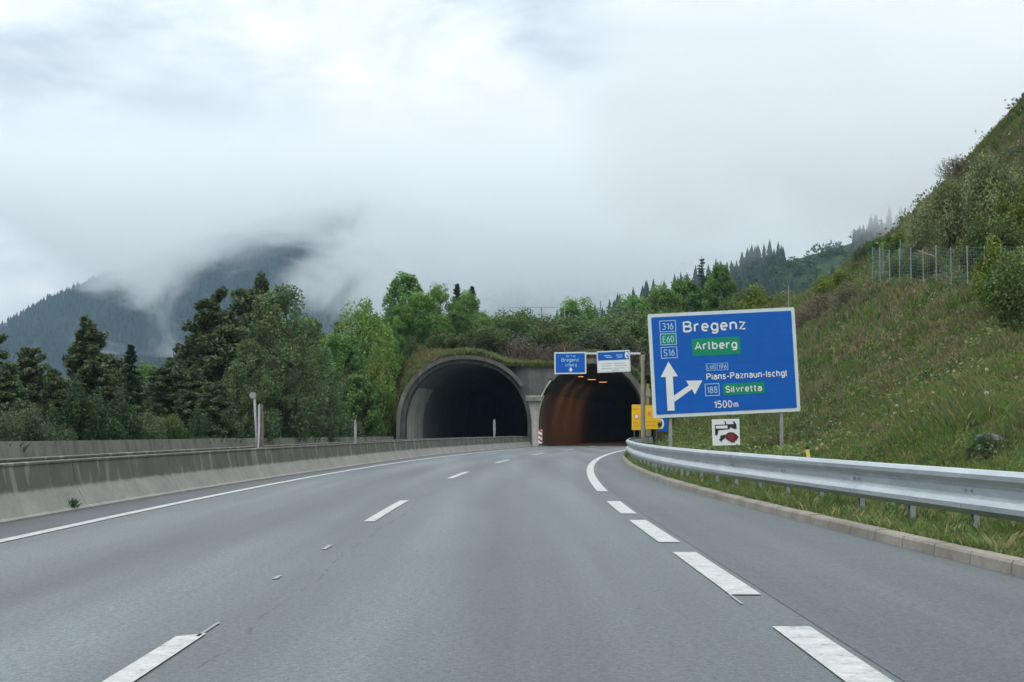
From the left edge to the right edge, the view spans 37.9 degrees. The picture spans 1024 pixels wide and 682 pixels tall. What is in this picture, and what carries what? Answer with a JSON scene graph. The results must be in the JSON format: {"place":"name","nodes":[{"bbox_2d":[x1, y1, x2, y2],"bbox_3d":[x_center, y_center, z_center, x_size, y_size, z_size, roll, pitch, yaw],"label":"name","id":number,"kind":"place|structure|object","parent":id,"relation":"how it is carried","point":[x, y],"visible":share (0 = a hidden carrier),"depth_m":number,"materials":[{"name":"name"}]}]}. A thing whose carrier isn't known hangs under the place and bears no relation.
{"place":"outdoors","nodes":[
{"label":"outdoors","id":0,"kind":"place"},
{"bbox_2d":[249,392,263,447],"bbox_3d":[-6.848,2.380,40.029,0.385,2.005,0.100,0,-3,0],"label":"marker post","id":1,"kind":"object","parent":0,"point":[260,443],"visible":0.81,"depth_m":40.03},
{"bbox_2d":[0,204,734,379],"bbox_3d":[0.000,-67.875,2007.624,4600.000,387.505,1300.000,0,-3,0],"label":"mountain","id":2,"kind":"structure","parent":0,"point":[332,297],"depth_m":2185.96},
{"bbox_2d":[0,194,788,381],"bbox_3d":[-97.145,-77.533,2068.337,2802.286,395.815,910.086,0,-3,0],"label":"mountain forest","id":3,"kind":"object","parent":2,"relation":"on","point":[26,320],"visible":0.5,"depth_m":2270.12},
{"bbox_2d":[0,440,904,681],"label":"road","id":4,"kind":"structure","parent":0,"point":[550,564],"depth_m":11.59,"materials":[{"name":"asphalt"}]},
{"bbox_2d":[102,633,205,681],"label":"lane marking","id":5,"kind":"object","parent":4,"relation":"on","point":[141,666],"visible":1,"depth_m":8.09,"materials":[{"name":"paint"}]},
{"bbox_2d":[0,436,531,523],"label":"concrete barrier","id":6,"kind":"object","parent":4,"relation":"on","point":[32,489],"visible":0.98,"depth_m":29.84,"materials":[{"name":"concrete"}]},
{"bbox_2d":[0,446,537,538],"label":"road shoulder","id":7,"kind":"object","parent":4,"relation":"attached to","point":[16,528],"visible":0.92,"depth_m":24.75},
{"bbox_2d":[0,446,543,541],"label":"lane marking","id":8,"kind":"object","parent":4,"relation":"on","point":[63,527],"visible":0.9,"depth_m":23.40,"materials":[{"name":"paint"}]},
{"bbox_2d":[396,355,650,445],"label":"tunnel portal","id":9,"kind":"object","parent":4,"relation":"on","point":[458,396],"visible":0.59,"depth_m":131.15,"materials":[{"name":"concrete"}]},
{"bbox_2d":[407,349,640,381],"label":"hill grass","id":10,"kind":"structure","parent":9,"relation":"on","point":[635,374],"depth_m":115.92,"materials":[{"name":"plant"}]},
{"bbox_2d":[630,520,679,541],"bbox_3d":[1.746,2.357,18.643,0.252,0.001,4.100,0,-3,0],"label":"lane marking","id":11,"kind":"object","parent":4,"relation":"on","point":[653,531],"visible":1,"depth_m":18.32,"materials":[{"name":"paint"}]},
{"bbox_2d":[673,552,759,593],"bbox_3d":[1.764,2.037,13.277,0.253,0.001,3.950,0,-3,0],"label":"lane marking","id":12,"kind":"object","parent":4,"relation":"on","point":[727,582],"visible":1,"depth_m":12.86,"materials":[{"name":"paint"}]},
{"bbox_2d":[597,451,1023,681],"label":"exit lane","id":13,"kind":"structure","parent":4,"relation":"on","point":[905,614],"depth_m":12.04,"materials":[{"name":"asphalt"}]},
{"bbox_2d":[622,454,1023,577],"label":"kerb","id":14,"kind":"structure","parent":4,"relation":"on","point":[1004,563],"depth_m":17.12,"materials":[{"name":"concrete"}]},
{"bbox_2d":[773,626,893,681],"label":"lane marking","id":15,"kind":"object","parent":4,"relation":"on","point":[840,661],"visible":1,"depth_m":8.24,"materials":[{"name":"paint"}]},
{"bbox_2d":[0,0,1023,322],"label":"sky","id":16,"kind":"structure","parent":0,"point":[131,131],"materials":[{"name":"grey"}]},
{"bbox_2d":[394,362,676,439],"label":"hill terrain","id":17,"kind":"structure","parent":0,"point":[652,433],"depth_m":118.76,"materials":[{"name":"plant"}]},
{"bbox_2d":[316,297,401,397],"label":"broadleaf tree","id":18,"kind":"object","parent":17,"relation":"on","point":[357,317],"visible":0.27,"depth_m":117.92,"materials":[{"name":"green plant"}]},
{"bbox_2d":[361,343,396,433],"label":"broadleaf tree","id":19,"kind":"object","parent":17,"relation":"on","point":[388,387],"visible":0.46,"depth_m":111.60,"materials":[{"name":"green plant"}]},
{"bbox_2d":[387,314,408,364],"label":"broadleaf tree","id":20,"kind":"object","parent":17,"relation":"on","point":[398,325],"visible":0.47,"depth_m":124.05,"materials":[{"name":"green plant"}]},
{"bbox_2d":[380,271,428,349],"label":"broadleaf tree","id":21,"kind":"object","parent":17,"relation":"on","point":[408,282],"visible":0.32,"depth_m":127.94,"materials":[{"name":"green plant"}]},
{"bbox_2d":[405,312,431,346],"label":"broadleaf tree","id":22,"kind":"object","parent":17,"relation":"on","point":[413,331],"visible":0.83,"depth_m":124.74,"materials":[{"name":"green plant"}]},
{"bbox_2d":[394,289,444,348],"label":"broadleaf tree","id":23,"kind":"object","parent":17,"relation":"on","point":[421,302],"visible":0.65,"depth_m":125.42,"materials":[{"name":"green plant"}]},
{"bbox_2d":[423,282,459,328],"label":"broadleaf tree","id":24,"kind":"object","parent":17,"relation":"on","point":[435,293],"visible":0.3,"depth_m":132.13,"materials":[{"name":"green plant"}]},
{"bbox_2d":[424,331,463,349],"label":"bush","id":25,"kind":"object","parent":17,"relation":"on","point":[433,341],"visible":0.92,"depth_m":121.73,"materials":[{"name":"green plant"}]},
{"bbox_2d":[442,328,491,349],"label":"bush","id":26,"kind":"object","parent":17,"relation":"on","point":[477,343],"visible":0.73,"depth_m":122.56,"materials":[{"name":"green plant"}]},
{"bbox_2d":[454,289,487,328],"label":"broadleaf tree","id":27,"kind":"object","parent":17,"relation":"on","point":[470,303],"visible":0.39,"depth_m":133.89,"materials":[{"name":"green plant"}]},
{"bbox_2d":[459,324,511,350],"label":"bush","id":28,"kind":"object","parent":17,"relation":"on","point":[490,333],"visible":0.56,"depth_m":123.61,"materials":[{"name":"green plant"}]},
{"bbox_2d":[472,312,532,337],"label":"bush","id":29,"kind":"object","parent":17,"relation":"on","point":[509,322],"visible":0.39,"depth_m":130.86,"materials":[{"name":"green plant"}]},
{"bbox_2d":[485,333,550,360],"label":"dry bush","id":30,"kind":"object","parent":17,"relation":"on","point":[519,351],"visible":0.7,"depth_m":123.15,"materials":[{"name":"green plant"}]},
{"bbox_2d":[524,324,572,352],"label":"bush","id":31,"kind":"object","parent":17,"relation":"on","point":[549,336],"visible":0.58,"depth_m":124.85,"materials":[{"name":"green plant"}]},
{"bbox_2d":[535,314,588,337],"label":"bush","id":32,"kind":"object","parent":17,"relation":"on","point":[570,325],"visible":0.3,"depth_m":129.02,"materials":[{"name":"green plant"}]},
{"bbox_2d":[535,337,590,360],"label":"dry bush","id":33,"kind":"object","parent":17,"relation":"on","point":[556,349],"visible":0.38,"depth_m":122.68,"materials":[{"name":"green plant"}]},
{"bbox_2d":[544,321,616,353],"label":"bush","id":34,"kind":"object","parent":17,"relation":"on","point":[582,340],"visible":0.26,"depth_m":124.02,"materials":[{"name":"green plant"}]},
{"bbox_2d":[555,296,607,323],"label":"broadleaf tree","id":35,"kind":"object","parent":17,"relation":"on","point":[571,308],"visible":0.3,"depth_m":138.05,"materials":[{"name":"green plant"}]},
{"bbox_2d":[585,327,645,359],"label":"bush","id":36,"kind":"object","parent":17,"relation":"on","point":[620,344],"visible":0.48,"depth_m":123.59,"materials":[{"name":"green plant"}]},
{"bbox_2d":[594,336,650,376],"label":"dry bush","id":37,"kind":"object","parent":17,"relation":"on","point":[647,370],"visible":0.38,"depth_m":123.87,"materials":[{"name":"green plant"}]},
{"bbox_2d":[596,318,650,379],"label":"bush","id":38,"kind":"object","parent":17,"relation":"on","point":[645,341],"visible":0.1,"depth_m":126.51,"materials":[{"name":"green plant"}]},
{"bbox_2d":[606,293,656,319],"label":"broadleaf tree","id":39,"kind":"object","parent":17,"relation":"on","point":[633,302],"visible":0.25,"depth_m":149.82,"materials":[{"name":"green plant"}]},
{"bbox_2d":[633,282,685,315],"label":"broadleaf tree","id":40,"kind":"object","parent":17,"relation":"on","point":[660,298],"visible":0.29,"depth_m":151.47,"materials":[{"name":"green plant"}]},
{"bbox_2d":[662,274,709,312],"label":"broadleaf tree","id":41,"kind":"object","parent":17,"relation":"on","point":[684,286],"visible":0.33,"depth_m":157.61,"materials":[{"name":"green plant"}]},
{"bbox_2d":[384,93,1023,441],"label":"hill grass","id":42,"kind":"structure","parent":17,"relation":"on","point":[421,355],"depth_m":119.41,"materials":[{"name":"plant"}]},
{"bbox_2d":[701,262,737,311],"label":"broadleaf tree","id":43,"kind":"object","parent":17,"relation":"on","point":[721,274],"visible":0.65,"depth_m":155.89,"materials":[{"name":"green plant"}]},
{"bbox_2d":[728,282,794,309],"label":"bush","id":44,"kind":"object","parent":17,"relation":"on","point":[743,303],"visible":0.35,"depth_m":139.65,"materials":[{"name":"green plant"}]},
{"bbox_2d":[828,97,1023,273],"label":"slope scrub","id":45,"kind":"object","parent":17,"relation":"on","point":[969,158],"visible":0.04,"depth_m":119.78,"materials":[{"name":"green plant"}]},
{"bbox_2d":[932,152,971,181],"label":"dry bush","id":46,"kind":"object","parent":17,"relation":"on","point":[952,165],"visible":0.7,"depth_m":120.66,"materials":[{"name":"grey plant"}]},
{"bbox_2d":[751,235,881,290],"bbox_3d":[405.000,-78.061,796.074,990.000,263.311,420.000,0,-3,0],"label":"wooded ridge","id":47,"kind":"structure","parent":0,"point":[824,264],"depth_m":877.29,"materials":[{"name":"plant"}]},
{"bbox_2d":[555,205,910,319],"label":"ridge forest","id":48,"kind":"object","parent":47,"relation":"on","point":[741,270],"visible":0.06,"depth_m":882.72,"materials":[{"name":"plant"}]},
{"bbox_2d":[704,111,1023,556],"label":"bank terrain","id":49,"kind":"structure","parent":0,"point":[900,389],"depth_m":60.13,"materials":[{"name":"plant"}]},
{"bbox_2d":[797,284,840,319],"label":"dry bush","id":50,"kind":"object","parent":49,"relation":"on","point":[821,301],"visible":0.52,"depth_m":95.22,"materials":[{"name":"brown plant"}]},
{"bbox_2d":[626,435,1023,527],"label":"guard rail","id":51,"kind":"object","parent":49,"relation":"on","point":[975,494],"visible":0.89,"depth_m":19.23,"materials":[{"name":"metal"}]},
{"bbox_2d":[626,454,1023,557],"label":"verge grass","id":52,"kind":"structure","parent":49,"relation":"on","point":[1003,536],"depth_m":18.23,"materials":[{"name":"plant"}]},
{"bbox_2d":[811,268,851,295],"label":"bush","id":53,"kind":"object","parent":49,"relation":"on","point":[824,283],"visible":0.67,"depth_m":100.97,"materials":[{"name":"green plant"}]},
{"bbox_2d":[651,110,1023,471],"bbox_3d":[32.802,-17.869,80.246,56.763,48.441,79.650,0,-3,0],"label":"weeds","id":54,"kind":"object","parent":49,"relation":"on","point":[786,445],"visible":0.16,"depth_m":55.89,"materials":[{"name":"green plant"}]},
{"bbox_2d":[659,110,1023,450],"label":"bank grass","id":55,"kind":"structure","parent":49,"relation":"on","point":[876,318],"depth_m":75.96,"materials":[{"name":"plant"}]},
{"bbox_2d":[825,283,861,310],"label":"dry bush","id":56,"kind":"object","parent":49,"relation":"on","point":[838,298],"visible":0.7,"depth_m":89.33,"materials":[{"name":"brown plant"}]},
{"bbox_2d":[678,123,1023,461],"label":"herb clumps","id":57,"kind":"object","parent":49,"relation":"on","point":[989,451],"visible":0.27,"depth_m":60.95,"materials":[{"name":"green plant"}]},
{"bbox_2d":[904,252,944,278],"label":"bush","id":58,"kind":"object","parent":49,"relation":"on","point":[916,266],"visible":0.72,"depth_m":82.73,"materials":[{"name":"green plant"}]},
{"bbox_2d":[900,191,954,248],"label":"bush","id":59,"kind":"object","parent":49,"relation":"on","point":[920,226],"visible":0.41,"depth_m":91.78,"materials":[{"name":"green plant"}]},
{"bbox_2d":[855,393,1023,471],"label":"bank grass","id":60,"kind":"structure","parent":49,"relation":"on","point":[1008,462],"depth_m":29.41,"materials":[{"name":"plant"}]},
{"bbox_2d":[872,239,1022,287],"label":"wire fence","id":61,"kind":"object","parent":49,"relation":"on","point":[936,257],"visible":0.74,"depth_m":78.72,"materials":[{"name":"grey"}]},
{"bbox_2d":[926,172,973,252],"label":"bush","id":62,"kind":"object","parent":49,"relation":"on","point":[947,225],"visible":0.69,"depth_m":85.63,"materials":[{"name":"green plant"}]},
{"bbox_2d":[881,111,1023,271],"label":"bank grass","id":63,"kind":"structure","parent":49,"relation":"on","point":[1021,162],"depth_m":103.78,"materials":[{"name":"plant"}]},
{"bbox_2d":[957,211,1023,278],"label":"bush","id":64,"kind":"object","parent":49,"relation":"on","point":[976,239],"visible":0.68,"depth_m":72.02,"materials":[{"name":"green plant"}]},
{"bbox_2d":[959,147,1023,235],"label":"bush","id":65,"kind":"object","parent":49,"relation":"on","point":[984,191],"visible":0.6,"depth_m":82.49,"materials":[{"name":"green plant"}]},
{"bbox_2d":[970,235,1023,310],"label":"bush","id":66,"kind":"object","parent":49,"relation":"on","point":[982,268],"visible":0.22,"depth_m":61.89,"materials":[{"name":"green plant"}]},
{"bbox_2d":[980,248,1023,331],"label":"bush","id":67,"kind":"object","parent":49,"relation":"on","point":[1005,288],"visible":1,"depth_m":53.38,"materials":[{"name":"green plant"}]},
{"bbox_2d":[990,181,1023,259],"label":"bush","id":68,"kind":"object","parent":49,"relation":"on","point":[1018,209],"visible":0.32,"depth_m":74.53,"materials":[{"name":"green plant"}]},
{"label":"opposite road","id":69,"kind":"structure","parent":0,"visible":0},
{"bbox_2d":[0,436,393,458],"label":"concrete barrier","id":70,"kind":"object","parent":69,"relation":"on","point":[14,449],"visible":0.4,"depth_m":69.54,"materials":[{"name":"concrete"}]},
{"bbox_2d":[0,436,516,462],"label":"concrete barrier","id":71,"kind":"object","parent":69,"relation":"on","point":[11,460],"visible":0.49,"depth_m":31.57,"materials":[{"name":"concrete"}]},
{"label":"ground","id":72,"kind":"structure","parent":0,"visible":0},
{"bbox_2d":[0,334,36,420],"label":"pine tree","id":73,"kind":"object","parent":72,"relation":"on","point":[11,367],"visible":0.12,"depth_m":83.92,"materials":[{"name":"green plant"}]},
{"bbox_2d":[0,369,37,427],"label":"pine tree","id":74,"kind":"object","parent":72,"relation":"on","point":[11,388],"visible":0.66,"depth_m":73.69,"materials":[{"name":"green plant"}]},
{"bbox_2d":[0,403,49,441],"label":"bush","id":75,"kind":"object","parent":72,"relation":"on","point":[24,431],"visible":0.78,"depth_m":66.06,"materials":[{"name":"green plant"}]},
{"bbox_2d":[15,346,49,421],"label":"pine tree","id":76,"kind":"object","parent":72,"relation":"on","point":[30,375],"visible":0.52,"depth_m":91.61,"materials":[{"name":"green plant"}]},
{"bbox_2d":[4,411,77,441],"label":"bush","id":77,"kind":"object","parent":72,"relation":"on","point":[54,436],"visible":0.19,"depth_m":67.59,"materials":[{"name":"green plant"}]},
{"bbox_2d":[35,376,70,436],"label":"pine tree","id":78,"kind":"object","parent":72,"relation":"on","point":[57,386],"visible":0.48,"depth_m":75.74,"materials":[{"name":"green plant"}]},
{"bbox_2d":[45,373,101,440],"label":"bush","id":79,"kind":"object","parent":72,"relation":"on","point":[71,412],"visible":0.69,"depth_m":69.53,"materials":[{"name":"green plant"}]},
{"bbox_2d":[61,314,118,406],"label":"pine tree","id":80,"kind":"object","parent":72,"relation":"on","point":[85,360],"visible":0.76,"depth_m":86.10,"materials":[{"name":"green plant"}]},
{"bbox_2d":[74,389,129,439],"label":"bush","id":81,"kind":"object","parent":72,"relation":"on","point":[110,429],"visible":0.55,"depth_m":70.30,"materials":[{"name":"green plant"}]},
{"bbox_2d":[92,373,142,422],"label":"pine tree","id":82,"kind":"object","parent":72,"relation":"on","point":[108,390],"visible":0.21,"depth_m":83.55,"materials":[{"name":"green plant"}]},
{"bbox_2d":[105,381,147,439],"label":"bush","id":83,"kind":"object","parent":72,"relation":"on","point":[118,408],"visible":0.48,"depth_m":72.93,"materials":[{"name":"green plant"}]},
{"bbox_2d":[121,344,146,414],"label":"spruce tree","id":84,"kind":"object","parent":72,"relation":"on","point":[130,373],"visible":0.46,"depth_m":95.89,"materials":[{"name":"green plant"}]},
{"bbox_2d":[138,408,168,439],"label":"bush","id":85,"kind":"object","parent":72,"relation":"on","point":[155,431],"visible":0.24,"depth_m":75.66,"materials":[{"name":"green plant"}]},
{"bbox_2d":[134,366,188,436],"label":"pine tree","id":86,"kind":"object","parent":72,"relation":"on","point":[163,394],"visible":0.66,"depth_m":89.68,"materials":[{"name":"green plant"}]},
{"bbox_2d":[158,413,188,438],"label":"bush","id":87,"kind":"object","parent":72,"relation":"on","point":[175,428],"visible":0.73,"depth_m":78.29,"materials":[{"name":"green plant"}]},
{"bbox_2d":[171,369,221,434],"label":"pine tree","id":88,"kind":"object","parent":72,"relation":"on","point":[185,408],"visible":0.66,"depth_m":87.47,"materials":[{"name":"green plant"}]},
{"bbox_2d":[188,403,208,438],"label":"bush","id":89,"kind":"object","parent":72,"relation":"on","point":[199,428],"visible":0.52,"depth_m":81.69,"materials":[{"name":"green plant"}]},
{"bbox_2d":[185,381,244,438],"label":"bush","id":90,"kind":"object","parent":72,"relation":"on","point":[218,422],"visible":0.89,"depth_m":83.40,"materials":[{"name":"green plant"}]},
{"bbox_2d":[165,286,267,414],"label":"pine tree","id":91,"kind":"object","parent":72,"relation":"on","point":[217,339],"visible":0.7,"depth_m":91.19,"materials":[{"name":"green plant"}]},
{"bbox_2d":[221,336,282,437],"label":"broadleaf tree","id":92,"kind":"object","parent":72,"relation":"on","point":[257,355],"visible":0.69,"depth_m":87.93,"materials":[{"name":"green plant"}]},
{"bbox_2d":[224,409,281,444],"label":"bush","id":93,"kind":"object","parent":72,"relation":"on","point":[269,433],"visible":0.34,"depth_m":86.44,"materials":[{"name":"green plant"}]},
{"bbox_2d":[224,287,286,417],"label":"pine tree","id":94,"kind":"object","parent":72,"relation":"on","point":[242,304],"visible":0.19,"depth_m":103.74,"materials":[{"name":"green plant"}]},
{"bbox_2d":[252,271,294,382],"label":"pine tree","id":95,"kind":"object","parent":72,"relation":"on","point":[261,284],"visible":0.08,"depth_m":112.05,"materials":[{"name":"green plant"}]},
{"bbox_2d":[250,379,309,437],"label":"broadleaf tree","id":96,"kind":"object","parent":72,"relation":"on","point":[280,403],"visible":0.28,"depth_m":92.57,"materials":[{"name":"green plant"}]},
{"bbox_2d":[235,281,331,436],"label":"broadleaf tree","id":97,"kind":"object","parent":72,"relation":"on","point":[274,305],"visible":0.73,"depth_m":92.44,"materials":[{"name":"green plant"}]},
{"bbox_2d":[278,311,329,418],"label":"broadleaf tree","id":98,"kind":"object","parent":72,"relation":"on","point":[312,321],"visible":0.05,"depth_m":123.69,"materials":[{"name":"green plant"}]},
{"bbox_2d":[277,408,339,442],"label":"bush","id":99,"kind":"object","parent":72,"relation":"on","point":[329,431],"visible":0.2,"depth_m":95.92,"materials":[{"name":"green plant"}]},
{"bbox_2d":[292,346,347,436],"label":"broadleaf tree","id":100,"kind":"object","parent":72,"relation":"on","point":[334,376],"visible":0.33,"depth_m":98.68,"materials":[{"name":"green plant"}]},
{"bbox_2d":[322,329,366,427],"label":"broadleaf tree","id":101,"kind":"object","parent":72,"relation":"on","point":[349,354],"visible":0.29,"depth_m":111.55,"materials":[{"name":"green plant"}]},
{"bbox_2d":[338,372,383,436],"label":"broadleaf tree","id":102,"kind":"object","parent":72,"relation":"on","point":[363,396],"visible":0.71,"depth_m":105.50,"materials":[{"name":"green plant"}]},
{"bbox_2d":[586,352,644,443],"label":"sign gantry","id":103,"kind":"object","parent":72,"relation":"on","point":[642,360],"visible":0.66,"depth_m":94.88,"materials":[{"name":"metal"}]},
{"bbox_2d":[554,352,585,373],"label":"overhead sign","id":104,"kind":"object","parent":103,"relation":"attached to","point":[569,362],"visible":1,"depth_m":94.94,"materials":[{"name":"metal"}]},
{"bbox_2d":[597,350,630,372],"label":"overhead sign","id":105,"kind":"object","parent":103,"relation":"attached to","point":[614,361],"visible":1,"depth_m":94.94,"materials":[{"name":"metal"}]},
{"bbox_2d":[531,214,903,320],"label":"ridge scrub","id":106,"kind":"object","parent":72,"relation":"on","point":[828,249],"visible":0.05,"depth_m":877.13,"materials":[{"name":"green plant"}]},
{"bbox_2d":[648,307,799,447],"bbox_3d":[7.389,1.700,52.081,5.301,5.765,0.231,0,-3,0],"label":"direction sign","id":107,"kind":"object","parent":72,"relation":"on","point":[724,362],"visible":1,"depth_m":52.04,"materials":[{"name":"metal"}]},
{"bbox_2d":[712,419,739,451],"bbox_3d":[7.296,3.496,50.921,0.956,1.689,0.119,0,-3,0],"label":"road sign","id":108,"kind":"object","parent":72,"relation":"on","point":[725,432],"visible":0.94,"depth_m":50.90,"materials":[{"name":"metal"}]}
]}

